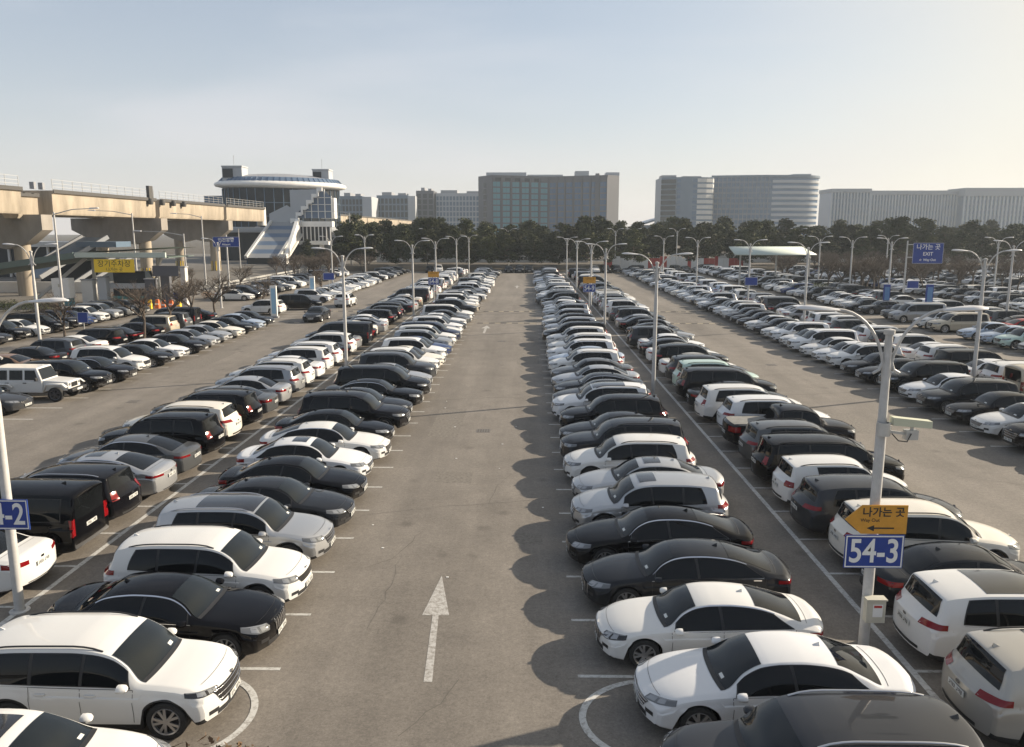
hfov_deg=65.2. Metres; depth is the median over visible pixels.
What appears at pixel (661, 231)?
pine tree
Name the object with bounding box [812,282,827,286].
round shrub
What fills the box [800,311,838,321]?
parked suv
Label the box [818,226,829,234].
pine tree
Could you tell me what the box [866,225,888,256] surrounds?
pine tree
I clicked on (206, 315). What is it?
parked sedan
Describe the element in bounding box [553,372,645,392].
parked sedan
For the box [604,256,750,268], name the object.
site hoarding
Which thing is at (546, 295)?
parked minivan
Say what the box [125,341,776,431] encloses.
drain covers
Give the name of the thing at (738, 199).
curved building
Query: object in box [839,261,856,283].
bare tree
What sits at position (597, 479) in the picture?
parked sedan
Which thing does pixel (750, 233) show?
pine tree
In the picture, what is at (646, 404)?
parked suv
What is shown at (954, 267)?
bare tree
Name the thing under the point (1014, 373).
parked van
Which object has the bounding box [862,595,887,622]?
meter box
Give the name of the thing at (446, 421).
asphalt patches
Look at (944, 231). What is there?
pine tree
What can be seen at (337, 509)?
parked sedan
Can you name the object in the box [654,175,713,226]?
tower block
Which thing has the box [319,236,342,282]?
street lamp
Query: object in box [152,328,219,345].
parked sedan
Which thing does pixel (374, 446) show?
parked sedan
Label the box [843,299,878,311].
parked sedan
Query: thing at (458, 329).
parked sedan
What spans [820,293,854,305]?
parked sedan
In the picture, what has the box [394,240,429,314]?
street lamp
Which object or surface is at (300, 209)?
station building
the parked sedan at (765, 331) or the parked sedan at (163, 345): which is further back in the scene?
the parked sedan at (765, 331)
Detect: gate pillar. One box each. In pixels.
[80,279,96,302]
[96,276,110,299]
[143,278,157,304]
[160,276,172,304]
[179,266,189,304]
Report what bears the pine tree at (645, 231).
on the ground
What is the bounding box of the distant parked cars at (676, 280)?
[223,264,1023,298]
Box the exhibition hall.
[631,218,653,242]
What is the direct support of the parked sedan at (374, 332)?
on the parking lot
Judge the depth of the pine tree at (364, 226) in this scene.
195.78 m
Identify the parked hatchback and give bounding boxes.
[544,299,575,307]
[635,319,678,328]
[681,290,708,299]
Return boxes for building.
[0,241,95,276]
[204,155,345,263]
[332,234,345,255]
[340,193,378,216]
[376,192,417,219]
[416,188,436,218]
[436,190,478,231]
[712,174,819,239]
[818,189,871,234]
[869,190,957,233]
[948,188,1023,230]
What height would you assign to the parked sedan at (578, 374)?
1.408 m
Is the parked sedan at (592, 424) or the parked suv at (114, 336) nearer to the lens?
the parked sedan at (592, 424)
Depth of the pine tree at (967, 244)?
180.64 m
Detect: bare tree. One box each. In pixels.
[30,291,80,336]
[107,279,158,337]
[143,278,197,314]
[165,278,206,306]
[179,268,196,293]
[189,272,237,311]
[229,265,253,284]
[242,276,280,313]
[267,257,284,274]
[271,253,292,274]
[287,253,303,272]
[288,260,302,273]
[296,258,318,272]
[302,256,318,271]
[308,256,323,269]
[308,269,324,286]
[318,255,338,272]
[319,250,337,256]
[321,253,340,278]
[351,252,363,272]
[357,255,373,271]
[362,253,375,271]
[768,255,798,271]
[778,255,801,273]
[780,256,802,272]
[805,249,816,265]
[813,257,844,284]
[814,250,841,278]
[814,253,829,267]
[825,260,858,281]
[831,251,857,263]
[839,260,862,283]
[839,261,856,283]
[847,255,884,284]
[848,256,876,284]
[856,255,888,288]
[860,250,885,258]
[860,254,895,288]
[866,258,886,285]
[869,254,898,288]
[873,265,892,289]
[886,253,908,274]
[890,262,903,277]
[897,249,914,276]
[897,264,923,290]
[906,262,933,287]
[915,263,939,279]
[926,261,947,280]
[932,257,949,279]
[944,260,966,277]
[948,259,979,285]
[948,261,965,282]
[949,255,966,279]
[959,255,992,284]
[987,253,1010,273]
[987,261,1010,278]
[994,261,1021,286]
[999,258,1023,268]
[1008,264,1023,289]
[1013,257,1022,274]
[1014,251,1023,268]
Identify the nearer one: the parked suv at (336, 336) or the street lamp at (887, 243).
the parked suv at (336, 336)
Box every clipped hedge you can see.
[0,299,53,311]
[110,291,262,298]
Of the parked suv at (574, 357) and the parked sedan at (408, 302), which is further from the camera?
the parked sedan at (408, 302)
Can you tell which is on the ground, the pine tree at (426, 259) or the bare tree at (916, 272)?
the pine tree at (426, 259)
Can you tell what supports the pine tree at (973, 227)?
on the ground
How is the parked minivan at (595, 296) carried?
on the parking lot
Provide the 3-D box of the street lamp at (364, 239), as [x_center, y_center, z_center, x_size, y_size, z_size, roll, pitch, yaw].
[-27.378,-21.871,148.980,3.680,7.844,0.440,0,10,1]
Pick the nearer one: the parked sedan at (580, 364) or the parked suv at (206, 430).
the parked suv at (206, 430)
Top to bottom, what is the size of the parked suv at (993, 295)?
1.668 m
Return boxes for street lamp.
[0,298,68,614]
[3,243,56,339]
[201,238,233,307]
[312,247,371,364]
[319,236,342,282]
[360,235,368,271]
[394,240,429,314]
[422,238,448,296]
[446,236,466,280]
[464,235,473,271]
[562,237,571,278]
[564,238,589,292]
[575,241,607,310]
[586,243,626,328]
[607,228,623,255]
[622,252,692,395]
[659,236,668,271]
[669,228,685,264]
[685,237,710,282]
[734,239,766,299]
[787,242,829,320]
[795,305,988,645]
[809,236,832,278]
[845,237,860,282]
[877,237,907,283]
[878,235,899,271]
[951,249,1021,375]
[985,237,1013,286]
[993,240,1023,310]
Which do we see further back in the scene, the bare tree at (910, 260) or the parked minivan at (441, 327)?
the bare tree at (910, 260)
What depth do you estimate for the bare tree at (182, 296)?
67.56 m
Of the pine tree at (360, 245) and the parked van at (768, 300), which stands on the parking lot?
the parked van at (768, 300)
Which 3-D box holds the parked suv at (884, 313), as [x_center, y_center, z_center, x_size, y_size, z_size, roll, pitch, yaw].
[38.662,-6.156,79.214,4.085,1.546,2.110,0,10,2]
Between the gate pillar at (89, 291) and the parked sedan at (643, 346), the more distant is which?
the gate pillar at (89, 291)
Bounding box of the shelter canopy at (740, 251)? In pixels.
[729,247,816,284]
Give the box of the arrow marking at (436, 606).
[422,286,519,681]
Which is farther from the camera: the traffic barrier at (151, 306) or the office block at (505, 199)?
the office block at (505, 199)
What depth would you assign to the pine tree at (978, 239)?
189.67 m
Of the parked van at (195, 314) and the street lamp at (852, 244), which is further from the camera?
the street lamp at (852, 244)
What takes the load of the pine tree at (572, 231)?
on the ground
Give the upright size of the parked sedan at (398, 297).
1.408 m
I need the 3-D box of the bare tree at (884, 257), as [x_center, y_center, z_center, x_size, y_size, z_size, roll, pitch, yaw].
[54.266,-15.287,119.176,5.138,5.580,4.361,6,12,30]
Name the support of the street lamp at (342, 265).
on the parking lot
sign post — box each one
[225,235,229,287]
[902,241,912,292]
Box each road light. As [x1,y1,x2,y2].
[53,207,98,306]
[88,210,137,270]
[134,230,186,265]
[170,213,206,284]
[238,227,250,267]
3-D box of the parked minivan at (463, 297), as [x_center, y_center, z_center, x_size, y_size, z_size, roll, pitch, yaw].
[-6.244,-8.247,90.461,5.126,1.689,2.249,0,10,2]
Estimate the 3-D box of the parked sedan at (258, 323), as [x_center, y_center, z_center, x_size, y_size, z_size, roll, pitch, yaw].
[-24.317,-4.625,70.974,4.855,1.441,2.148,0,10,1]
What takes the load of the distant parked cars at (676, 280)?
on the parking lot
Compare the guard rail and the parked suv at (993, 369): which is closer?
the parked suv at (993, 369)
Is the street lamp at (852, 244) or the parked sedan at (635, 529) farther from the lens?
the street lamp at (852, 244)
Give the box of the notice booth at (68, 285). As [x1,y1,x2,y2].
[51,278,75,305]
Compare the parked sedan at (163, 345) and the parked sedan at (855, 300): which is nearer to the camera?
the parked sedan at (163, 345)
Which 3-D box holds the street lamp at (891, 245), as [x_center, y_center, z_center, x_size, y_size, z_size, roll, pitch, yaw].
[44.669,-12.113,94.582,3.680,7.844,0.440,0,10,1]
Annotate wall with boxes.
[0,282,113,292]
[377,253,1015,262]
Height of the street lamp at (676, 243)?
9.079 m
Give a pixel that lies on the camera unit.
(885, 430)
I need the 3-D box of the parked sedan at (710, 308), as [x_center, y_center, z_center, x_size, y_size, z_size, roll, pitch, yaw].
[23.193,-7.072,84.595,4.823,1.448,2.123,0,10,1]
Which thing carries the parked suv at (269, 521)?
on the parking lot
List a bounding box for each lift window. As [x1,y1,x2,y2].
[222,168,232,177]
[313,172,320,177]
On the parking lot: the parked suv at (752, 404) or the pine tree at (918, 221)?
the parked suv at (752, 404)
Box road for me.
[0,254,714,319]
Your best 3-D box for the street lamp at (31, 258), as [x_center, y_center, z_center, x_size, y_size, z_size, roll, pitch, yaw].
[-31.870,-4.755,53.566,3.680,7.844,0.440,0,10,1]
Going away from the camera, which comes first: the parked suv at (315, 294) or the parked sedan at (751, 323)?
the parked sedan at (751, 323)
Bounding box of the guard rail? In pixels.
[214,263,339,289]
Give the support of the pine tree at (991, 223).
on the ground
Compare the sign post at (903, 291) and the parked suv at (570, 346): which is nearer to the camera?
the parked suv at (570, 346)
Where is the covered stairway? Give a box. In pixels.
[14,235,131,281]
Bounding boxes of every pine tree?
[300,239,314,256]
[303,245,314,258]
[332,222,366,257]
[332,228,355,258]
[333,221,360,250]
[333,237,356,261]
[345,213,364,231]
[350,231,378,259]
[355,229,375,259]
[358,223,371,252]
[361,224,384,260]
[375,219,396,257]
[376,233,399,258]
[380,243,393,260]
[386,237,411,263]
[389,222,417,258]
[409,217,423,246]
[410,217,445,258]
[413,236,439,261]
[419,230,440,259]
[428,217,445,252]
[428,228,454,259]
[436,222,448,252]
[441,224,464,259]
[451,235,481,264]
[457,217,484,257]
[474,221,490,235]
[474,226,498,258]
[476,236,500,263]
[486,223,499,235]
[493,232,517,262]
[499,230,524,260]
[502,224,523,238]
[519,219,536,246]
[523,234,544,262]
[533,225,548,253]
[541,233,561,260]
[543,237,564,263]
[551,222,568,239]
[551,226,590,261]
[557,225,569,253]
[562,237,586,260]
[568,224,611,260]
[569,215,598,256]
[589,218,620,256]
[592,215,607,233]
[595,233,616,262]
[609,226,624,250]
[611,227,627,255]
[615,220,628,251]
[615,228,651,262]
[619,234,644,257]
[626,221,648,253]
[636,227,654,257]
[645,223,669,253]
[650,226,675,257]
[650,231,670,257]
[657,221,665,226]
[664,216,682,248]
[665,224,685,256]
[666,223,693,256]
[670,217,693,253]
[684,226,712,261]
[689,221,715,254]
[689,232,707,257]
[690,222,720,257]
[704,224,725,257]
[714,222,736,255]
[715,216,737,251]
[721,231,737,257]
[732,227,754,256]
[735,220,767,257]
[735,239,753,263]
[736,221,748,231]
[736,225,747,238]
[751,219,780,259]
[753,233,770,259]
[765,234,783,260]
[771,218,796,241]
[780,228,806,261]
[793,225,818,257]
[804,227,822,249]
[811,233,843,261]
[812,234,831,255]
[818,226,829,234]
[824,222,853,252]
[827,219,847,231]
[835,224,868,257]
[847,229,876,258]
[856,224,886,257]
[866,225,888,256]
[869,220,884,248]
[877,217,911,255]
[877,230,897,259]
[884,216,914,258]
[896,229,918,257]
[910,226,919,236]
[912,217,934,237]
[912,227,932,251]
[915,219,939,238]
[925,235,937,242]
[934,225,958,257]
[943,229,978,258]
[950,226,958,232]
[954,232,974,256]
[956,219,984,256]
[957,224,975,236]
[966,234,988,258]
[968,224,995,256]
[971,231,992,258]
[982,237,1009,263]
[985,226,1001,256]
[986,219,1000,233]
[993,228,1021,257]
[996,223,1021,251]
[1003,227,1023,258]
[1014,231,1023,259]
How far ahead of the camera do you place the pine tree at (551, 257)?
171.60 m
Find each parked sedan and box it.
[0,332,12,342]
[0,353,37,365]
[0,387,33,414]
[0,529,55,592]
[0,708,170,746]
[8,319,50,336]
[9,346,68,358]
[20,450,176,496]
[46,571,285,656]
[58,433,201,473]
[64,335,108,345]
[66,310,97,325]
[73,356,137,382]
[108,326,143,341]
[118,338,189,356]
[119,344,174,366]
[121,322,165,337]
[150,333,207,353]
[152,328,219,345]
[175,385,277,413]
[181,324,232,340]
[184,320,244,335]
[195,375,291,402]
[197,475,354,527]
[198,317,255,331]
[201,309,217,320]
[211,313,265,327]
[214,289,254,300]
[218,455,367,498]
[234,310,274,324]
[236,436,373,474]
[244,355,324,376]
[259,421,390,459]
[274,408,394,438]
[279,339,351,357]
[294,330,361,346]
[302,306,330,321]
[325,378,423,405]
[340,387,412,412]
[342,314,388,322]
[347,320,377,333]
[351,317,387,332]
[366,300,412,312]
[373,327,376,338]
[376,297,416,302]
[379,295,422,305]
[384,294,422,299]
[387,363,432,383]
[391,298,418,309]
[393,345,445,364]
[416,336,452,353]
[419,309,470,322]
[424,312,466,324]
[432,297,475,303]
[435,315,466,328]
[437,321,462,334]
[459,299,479,311]
[466,290,487,299]
[541,296,583,306]
[541,313,596,325]
[543,298,587,307]
[543,301,575,310]
[546,333,574,347]
[548,346,624,361]
[551,357,633,377]
[551,364,639,386]
[552,379,650,398]
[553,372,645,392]
[559,410,645,439]
[566,504,753,564]
[571,456,724,495]
[581,537,791,605]
[594,581,823,666]
[615,314,670,326]
[618,316,671,330]
[626,322,683,335]
[633,631,916,729]
[637,333,704,348]
[638,338,709,355]
[645,342,718,360]
[651,325,694,340]
[658,352,734,372]
[676,288,704,297]
[684,291,712,303]
[686,380,787,406]
[690,293,709,302]
[696,296,733,306]
[700,298,732,311]
[708,300,731,310]
[724,307,772,319]
[730,309,781,321]
[736,312,791,325]
[744,315,800,328]
[751,318,799,332]
[760,321,798,335]
[766,302,798,311]
[776,305,799,312]
[779,328,819,344]
[780,308,802,319]
[799,337,856,354]
[811,341,862,360]
[816,291,846,300]
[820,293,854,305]
[831,295,865,307]
[839,297,874,306]
[840,352,917,373]
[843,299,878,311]
[848,324,874,330]
[849,289,873,294]
[855,358,916,384]
[858,290,878,295]
[858,300,899,314]
[859,541,1023,607]
[882,295,914,302]
[898,373,970,398]
[901,341,943,357]
[944,391,1023,421]
[951,290,979,302]
[956,322,1006,340]
[964,358,1000,375]
[970,402,1023,437]
[979,325,1021,344]
[995,315,1023,322]
[998,297,1023,309]
[1003,318,1023,325]
[1017,342,1023,350]
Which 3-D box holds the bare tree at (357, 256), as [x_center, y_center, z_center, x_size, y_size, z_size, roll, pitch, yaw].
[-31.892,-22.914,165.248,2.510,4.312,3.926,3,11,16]
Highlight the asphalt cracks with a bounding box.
[148,346,1019,735]
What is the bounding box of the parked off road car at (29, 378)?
[0,364,86,401]
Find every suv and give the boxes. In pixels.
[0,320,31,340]
[0,611,240,739]
[23,358,112,392]
[24,461,141,520]
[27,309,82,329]
[30,337,85,356]
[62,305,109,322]
[69,345,150,369]
[75,327,128,345]
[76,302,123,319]
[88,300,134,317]
[98,410,225,454]
[104,524,312,601]
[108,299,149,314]
[122,399,241,437]
[150,388,262,425]
[151,492,334,559]
[154,311,192,328]
[214,364,304,392]
[228,357,314,383]
[241,299,285,314]
[257,345,333,369]
[268,340,342,363]
[290,331,356,351]
[294,289,331,302]
[297,389,410,427]
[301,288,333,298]
[334,292,356,306]
[346,308,394,324]
[356,302,404,315]
[358,350,436,376]
[370,346,439,370]
[373,305,402,319]
[380,336,447,357]
[393,328,453,346]
[398,324,456,342]
[412,315,463,330]
[434,298,476,311]
[443,290,478,298]
[444,289,478,296]
[540,288,574,295]
[540,292,580,303]
[542,303,591,316]
[542,308,590,320]
[543,312,593,326]
[544,316,595,329]
[546,325,604,342]
[546,337,618,358]
[547,332,615,349]
[548,348,623,370]
[551,380,647,416]
[559,392,667,425]
[560,415,688,456]
[563,432,695,477]
[570,471,728,524]
[595,292,635,303]
[596,294,639,305]
[603,299,649,313]
[608,305,653,320]
[614,307,665,321]
[626,325,689,345]
[651,342,728,365]
[660,689,984,746]
[665,353,746,379]
[672,358,758,385]
[694,292,737,304]
[694,382,801,420]
[712,300,756,316]
[716,393,830,426]
[720,302,766,315]
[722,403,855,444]
[733,289,756,299]
[738,418,864,459]
[742,292,754,299]
[746,292,774,300]
[769,321,829,340]
[771,453,907,502]
[790,474,962,533]
[800,286,836,299]
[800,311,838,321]
[807,311,841,321]
[811,288,845,300]
[823,314,876,325]
[825,342,904,365]
[828,496,1019,559]
[829,318,871,328]
[856,325,898,341]
[867,329,913,342]
[877,359,969,390]
[880,303,904,319]
[883,333,944,346]
[893,569,1023,661]
[912,311,963,328]
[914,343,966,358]
[915,298,940,301]
[916,376,1019,413]
[933,299,965,311]
[941,626,1023,746]
[942,288,977,299]
[963,291,995,303]
[966,306,1002,312]
[977,291,1021,305]
[979,360,1023,378]
[984,309,1023,321]
[986,286,1013,291]
[987,294,1023,307]
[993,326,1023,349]
[1002,422,1023,447]
[1011,301,1023,310]
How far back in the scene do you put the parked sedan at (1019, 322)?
66.63 m
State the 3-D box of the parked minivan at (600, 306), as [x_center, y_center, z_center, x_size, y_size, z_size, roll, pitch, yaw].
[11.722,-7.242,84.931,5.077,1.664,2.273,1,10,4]
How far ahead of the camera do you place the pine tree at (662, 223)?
236.70 m
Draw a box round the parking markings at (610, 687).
[0,273,1023,746]
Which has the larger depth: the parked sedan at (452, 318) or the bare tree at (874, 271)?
the bare tree at (874, 271)
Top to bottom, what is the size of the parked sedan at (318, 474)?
1.430 m
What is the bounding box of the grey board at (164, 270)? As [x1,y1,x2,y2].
[152,266,178,275]
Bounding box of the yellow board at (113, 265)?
[93,259,134,271]
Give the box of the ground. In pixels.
[41,235,1023,271]
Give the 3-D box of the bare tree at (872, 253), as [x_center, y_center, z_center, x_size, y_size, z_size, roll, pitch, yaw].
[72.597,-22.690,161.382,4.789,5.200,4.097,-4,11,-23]
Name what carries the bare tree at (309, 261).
on the parking lot
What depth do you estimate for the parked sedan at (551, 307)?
82.38 m
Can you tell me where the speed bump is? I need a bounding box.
[288,311,720,323]
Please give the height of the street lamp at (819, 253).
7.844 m
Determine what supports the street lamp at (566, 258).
on the parking lot
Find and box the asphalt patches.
[177,319,875,544]
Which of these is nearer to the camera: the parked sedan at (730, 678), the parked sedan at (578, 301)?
the parked sedan at (730, 678)
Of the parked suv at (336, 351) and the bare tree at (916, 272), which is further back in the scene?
the bare tree at (916, 272)
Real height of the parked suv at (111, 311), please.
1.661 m
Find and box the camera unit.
[876,415,932,441]
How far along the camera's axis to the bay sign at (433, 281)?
91.73 m
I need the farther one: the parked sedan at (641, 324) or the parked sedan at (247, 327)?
the parked sedan at (247, 327)
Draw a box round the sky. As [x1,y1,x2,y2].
[0,0,1023,234]
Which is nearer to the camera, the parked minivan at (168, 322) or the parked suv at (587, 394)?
the parked suv at (587, 394)
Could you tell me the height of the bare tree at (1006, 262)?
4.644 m
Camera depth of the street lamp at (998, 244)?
101.91 m
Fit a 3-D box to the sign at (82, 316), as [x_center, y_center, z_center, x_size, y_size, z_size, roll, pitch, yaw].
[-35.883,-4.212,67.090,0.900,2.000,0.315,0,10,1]
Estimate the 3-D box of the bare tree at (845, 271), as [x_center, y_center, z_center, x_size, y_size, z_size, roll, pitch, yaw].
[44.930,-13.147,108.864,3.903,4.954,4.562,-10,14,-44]
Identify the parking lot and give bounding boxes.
[0,271,1023,746]
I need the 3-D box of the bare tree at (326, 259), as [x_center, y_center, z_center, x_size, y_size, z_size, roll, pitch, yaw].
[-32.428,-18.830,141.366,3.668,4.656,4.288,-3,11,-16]
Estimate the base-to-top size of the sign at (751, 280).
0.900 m
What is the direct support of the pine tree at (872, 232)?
on the ground
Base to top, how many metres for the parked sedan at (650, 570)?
1.417 m
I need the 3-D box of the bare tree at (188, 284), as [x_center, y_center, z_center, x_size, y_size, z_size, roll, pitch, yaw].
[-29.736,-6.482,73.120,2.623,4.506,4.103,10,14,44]
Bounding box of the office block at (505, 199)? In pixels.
[478,171,618,237]
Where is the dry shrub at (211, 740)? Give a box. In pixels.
[172,732,268,746]
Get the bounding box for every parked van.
[0,478,108,553]
[153,306,201,324]
[305,321,372,343]
[387,287,428,302]
[760,296,803,307]
[888,302,945,322]
[1002,364,1023,392]
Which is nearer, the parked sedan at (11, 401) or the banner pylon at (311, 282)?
the parked sedan at (11, 401)
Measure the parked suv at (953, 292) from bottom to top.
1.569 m
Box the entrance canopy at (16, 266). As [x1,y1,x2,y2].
[0,247,195,301]
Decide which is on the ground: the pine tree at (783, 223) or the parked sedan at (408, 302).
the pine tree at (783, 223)
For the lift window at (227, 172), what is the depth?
224.86 m
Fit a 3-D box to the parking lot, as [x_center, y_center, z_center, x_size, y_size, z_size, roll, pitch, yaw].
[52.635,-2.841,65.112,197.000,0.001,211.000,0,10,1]
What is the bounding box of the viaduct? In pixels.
[0,174,413,295]
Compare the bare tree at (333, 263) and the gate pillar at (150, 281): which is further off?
the bare tree at (333, 263)
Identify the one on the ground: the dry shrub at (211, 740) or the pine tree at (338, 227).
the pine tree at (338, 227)
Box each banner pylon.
[269,286,278,317]
[309,276,314,289]
[883,284,890,299]
[925,284,933,301]
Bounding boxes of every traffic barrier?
[147,300,153,308]
[154,299,160,308]
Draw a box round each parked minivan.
[5,312,69,333]
[117,314,179,331]
[278,294,322,309]
[333,363,430,394]
[394,287,432,298]
[401,320,460,339]
[420,304,473,319]
[434,293,479,304]
[535,290,575,302]
[542,320,608,340]
[592,289,632,297]
[592,291,635,302]
[598,297,645,311]
[675,365,776,397]
[750,432,904,482]
[787,328,859,349]
[872,290,915,299]
[926,312,990,332]
[932,347,1005,362]
[1018,305,1023,312]
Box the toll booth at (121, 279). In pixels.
[109,271,151,300]
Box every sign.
[0,499,30,529]
[77,311,88,328]
[213,237,239,246]
[323,272,333,292]
[428,272,438,276]
[428,278,438,284]
[583,277,595,282]
[583,284,595,291]
[745,277,757,284]
[843,535,904,567]
[845,505,908,533]
[907,281,918,287]
[912,243,943,262]
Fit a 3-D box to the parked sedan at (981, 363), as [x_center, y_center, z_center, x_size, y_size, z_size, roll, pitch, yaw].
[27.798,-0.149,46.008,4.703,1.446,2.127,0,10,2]
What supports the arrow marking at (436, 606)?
on the parking lot
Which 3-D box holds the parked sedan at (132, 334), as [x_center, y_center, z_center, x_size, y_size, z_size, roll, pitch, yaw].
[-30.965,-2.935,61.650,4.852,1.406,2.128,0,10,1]
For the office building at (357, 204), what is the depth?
510.89 m
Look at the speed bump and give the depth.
76.13 m

